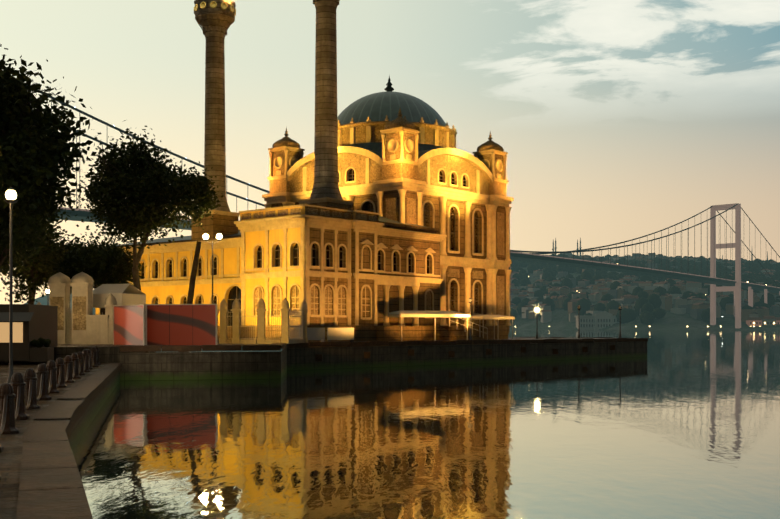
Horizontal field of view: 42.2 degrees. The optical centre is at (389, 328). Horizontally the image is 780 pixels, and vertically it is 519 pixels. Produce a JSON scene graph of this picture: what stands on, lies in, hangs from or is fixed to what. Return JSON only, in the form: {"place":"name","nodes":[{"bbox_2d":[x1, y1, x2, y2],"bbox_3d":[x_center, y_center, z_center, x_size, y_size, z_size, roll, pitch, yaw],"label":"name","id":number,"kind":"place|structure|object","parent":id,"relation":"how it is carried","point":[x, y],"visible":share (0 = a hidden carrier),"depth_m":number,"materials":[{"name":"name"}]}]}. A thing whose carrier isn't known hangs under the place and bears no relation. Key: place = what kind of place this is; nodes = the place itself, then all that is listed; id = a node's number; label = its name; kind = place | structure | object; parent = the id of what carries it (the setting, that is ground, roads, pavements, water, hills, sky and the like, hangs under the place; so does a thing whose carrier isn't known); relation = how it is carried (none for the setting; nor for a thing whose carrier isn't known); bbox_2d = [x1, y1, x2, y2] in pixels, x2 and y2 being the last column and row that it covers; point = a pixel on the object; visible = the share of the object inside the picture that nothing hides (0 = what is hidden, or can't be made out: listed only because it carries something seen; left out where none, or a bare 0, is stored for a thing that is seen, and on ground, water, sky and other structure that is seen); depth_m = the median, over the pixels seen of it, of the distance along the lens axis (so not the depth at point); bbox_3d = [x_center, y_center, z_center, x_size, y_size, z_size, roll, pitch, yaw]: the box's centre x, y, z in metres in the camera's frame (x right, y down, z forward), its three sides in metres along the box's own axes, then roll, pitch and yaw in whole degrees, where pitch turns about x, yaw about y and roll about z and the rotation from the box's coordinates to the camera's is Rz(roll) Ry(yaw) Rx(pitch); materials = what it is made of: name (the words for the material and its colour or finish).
{"place":"outdoors","nodes":[
{"label":"outdoors","id":0,"kind":"place"},
{"bbox_2d":[0,363,120,518],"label":"quay","id":1,"kind":"structure","parent":0,"point":[40,475],"depth_m":14.87,"materials":[{"name":"grey stone"}]},
{"bbox_2d":[4,187,17,382],"bbox_3d":[-11.214,-1.181,29.921,0.393,5.991,0.393,0,0,24],"label":"lamp","id":2,"kind":"object","parent":1,"relation":"on","point":[10,194],"visible":0.94,"depth_m":29.88,"materials":[{"name":"grey metal"}]},
{"bbox_2d":[0,304,57,361],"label":"kiosk","id":3,"kind":"object","parent":1,"relation":"on","point":[35,332],"visible":1,"depth_m":50.14,"materials":[{"name":"grey wood"}]},
{"bbox_2d":[0,351,97,435],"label":"quay chains","id":4,"kind":"object","parent":1,"relation":"on","point":[18,401],"visible":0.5,"depth_m":22.64,"materials":[{"name":"metal"}]},
{"bbox_2d":[0,346,100,480],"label":"quay bollards","id":5,"kind":"object","parent":1,"relation":"on","point":[17,380],"visible":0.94,"depth_m":22.90,"materials":[{"name":"metal"}]},
{"bbox_2d":[0,44,108,251],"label":"plane tree","id":6,"kind":"object","parent":1,"relation":"on","point":[33,156],"visible":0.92,"depth_m":36.39,"materials":[{"name":"green plant"}]},
{"bbox_2d":[0,0,779,303],"label":"sky","id":7,"kind":"structure","parent":0,"point":[616,121],"materials":[{"name":"beige"}]},
{"bbox_2d":[24,266,779,329],"bbox_3d":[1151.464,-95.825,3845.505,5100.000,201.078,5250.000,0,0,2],"label":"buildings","id":8,"kind":"structure","parent":0,"point":[670,320],"depth_m":1380.74,"materials":[{"name":"grey"}]},
{"bbox_2d":[552,238,581,256],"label":"towers","id":9,"kind":"structure","parent":8,"relation":"on","point":[571,254],"depth_m":2474.76,"materials":[{"name":"grey stone"}]},
{"bbox_2d":[574,311,618,329],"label":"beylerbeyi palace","id":10,"kind":"structure","parent":8,"relation":"on","point":[600,320],"depth_m":1400.48,"materials":[{"name":"grey stone"}]},
{"bbox_2d":[509,253,779,324],"bbox_3d":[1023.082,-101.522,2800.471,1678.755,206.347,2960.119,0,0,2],"label":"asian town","id":11,"kind":"object","parent":8,"relation":"on","point":[648,300],"visible":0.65,"depth_m":1571.43},
{"bbox_2d":[746,316,779,326],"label":"waterfront houses","id":12,"kind":"structure","parent":8,"relation":"on","point":[765,320],"depth_m":1341.66,"materials":[{"name":"beige"}]},
{"bbox_2d":[68,330,779,518],"bbox_3d":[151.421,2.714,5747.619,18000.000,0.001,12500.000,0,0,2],"label":"water","id":13,"kind":"structure","parent":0,"point":[679,424],"depth_m":24.42,"materials":[{"name":"grey"}]},
{"bbox_2d":[56,203,779,328],"bbox_3d":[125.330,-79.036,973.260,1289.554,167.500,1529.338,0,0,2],"label":"suspension bridge","id":14,"kind":"structure","parent":13,"relation":"on","point":[736,285],"depth_m":1316.12,"materials":[{"name":"silver metal"}]},
{"bbox_2d":[12,76,779,287],"bbox_3d":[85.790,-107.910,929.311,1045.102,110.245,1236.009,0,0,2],"label":"suspension cables","id":15,"kind":"object","parent":14,"relation":"on","point":[267,191],"visible":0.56,"depth_m":1070.42,"materials":[{"name":"grey metal"}]},
{"bbox_2d":[577,305,580,337],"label":"lamp post","id":16,"kind":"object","parent":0,"point":[578,306],"depth_m":96.12,"materials":[{"name":"grey metal"}]},
{"label":"seabed","id":17,"kind":"structure","parent":0,"visible":0},
{"bbox_2d":[0,337,647,380],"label":"quay wall","id":18,"kind":"structure","parent":17,"relation":"on","point":[145,362],"depth_m":66.47,"materials":[{"name":"black stone"}]},
{"bbox_2d":[0,206,71,303],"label":"tree","id":19,"kind":"object","parent":18,"relation":"attached to","point":[38,272],"visible":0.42,"depth_m":75.87,"materials":[{"name":"green plant"}]},
{"bbox_2d":[0,179,77,275],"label":"tree","id":20,"kind":"object","parent":18,"relation":"on","point":[27,240],"visible":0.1,"depth_m":56.05,"materials":[{"name":"green plant"}]},
{"bbox_2d":[41,232,107,296],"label":"tree","id":21,"kind":"object","parent":18,"relation":"on","point":[68,245],"visible":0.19,"depth_m":82.52,"materials":[{"name":"green plant"}]},
{"bbox_2d":[36,272,116,343],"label":"garden gate","id":22,"kind":"structure","parent":18,"relation":"on","point":[79,322],"depth_m":60.25,"materials":[{"name":"white stone"}]},
{"bbox_2d":[57,231,146,314],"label":"tree","id":23,"kind":"object","parent":18,"relation":"attached to","point":[100,264],"visible":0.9,"depth_m":78.49,"materials":[{"name":"green plant"}]},
{"bbox_2d":[93,284,145,307],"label":"building","id":24,"kind":"structure","parent":18,"relation":"on","point":[126,294],"depth_m":62.95,"materials":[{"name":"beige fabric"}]},
{"bbox_2d":[76,120,192,342],"bbox_3d":[-16.573,-5.971,65.961,7.810,15.071,8.556,0,0,34],"label":"plane tree","id":25,"kind":"object","parent":18,"relation":"on","point":[132,200],"visible":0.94,"depth_m":64.64,"materials":[{"name":"green plant"}]},
{"bbox_2d":[113,304,220,351],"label":"hoarding panels","id":26,"kind":"object","parent":18,"relation":"attached to","point":[181,324],"visible":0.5,"depth_m":57.32,"materials":[{"name":"red"}]},
{"bbox_2d":[151,158,223,303],"bbox_3d":[-12.707,-4.569,64.723,4.314,12.267,4.814,0,0,42],"label":"tree","id":27,"kind":"object","parent":18,"relation":"on","point":[189,187],"visible":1,"depth_m":64.37,"materials":[{"name":"green plant"}]},
{"bbox_2d":[202,232,222,303],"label":"street lamp","id":28,"kind":"object","parent":18,"relation":"attached to","point":[206,236],"visible":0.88,"depth_m":66.90,"materials":[{"name":"grey"}]},
{"bbox_2d":[191,0,239,240],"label":"minaret","id":29,"kind":"object","parent":18,"relation":"on","point":[215,19],"visible":0.94,"depth_m":82.39,"materials":[{"name":"stone"}]},
{"bbox_2d":[218,298,307,343],"bbox_3d":[-8.062,-0.461,64.100,5.250,2.850,5.020,0,0,2],"label":"terrace fence","id":30,"kind":"object","parent":18,"relation":"on","point":[261,326],"visible":1,"depth_m":62.70,"materials":[{"name":"beige stone"}]},
{"bbox_2d":[95,204,446,348],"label":"mosque wing","id":31,"kind":"structure","parent":18,"relation":"on","point":[363,274],"depth_m":73.98,"materials":[{"name":"beige stone"}]},
{"bbox_2d":[298,0,353,209],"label":"minaret","id":32,"kind":"object","parent":18,"relation":"on","point":[325,192],"visible":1,"depth_m":74.60,"materials":[{"name":"stone"}]},
{"bbox_2d":[299,328,353,341],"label":"pier boards","id":33,"kind":"object","parent":18,"relation":"on","point":[332,333],"visible":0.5,"depth_m":69.38,"materials":[{"name":"grey"}]},
{"bbox_2d":[262,108,513,344],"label":"mosque","id":34,"kind":"structure","parent":18,"relation":"on","point":[460,199],"depth_m":86.94,"materials":[{"name":"beige stone"}]},
{"bbox_2d":[337,76,456,152],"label":"dome","id":35,"kind":"structure","parent":34,"relation":"on","point":[363,121],"depth_m":86.32,"materials":[{"name":"metal"}]},
{"bbox_2d":[388,310,514,340],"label":"pier canopies","id":36,"kind":"object","parent":18,"relation":"on","point":[437,314],"visible":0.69,"depth_m":77.53,"materials":[{"name":"white metal"}]},
{"bbox_2d":[438,317,487,339],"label":"staircase","id":37,"kind":"structure","parent":18,"relation":"on","point":[455,334],"depth_m":80.09,"materials":[{"name":"beige stone"}]},
{"bbox_2d":[469,298,471,339],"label":"lamp post","id":38,"kind":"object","parent":18,"relation":"on","point":[470,302],"depth_m":77.94,"materials":[{"name":"grey metal"}]},
{"bbox_2d":[535,307,538,338],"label":"street lamp","id":39,"kind":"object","parent":18,"relation":"on","point":[537,336],"visible":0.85,"depth_m":92.24,"materials":[{"name":"grey metal"}]},
{"bbox_2d":[618,305,621,337],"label":"lamp post","id":40,"kind":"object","parent":18,"relation":"attached to","point":[620,309],"depth_m":98.51,"materials":[{"name":"grey metal"}]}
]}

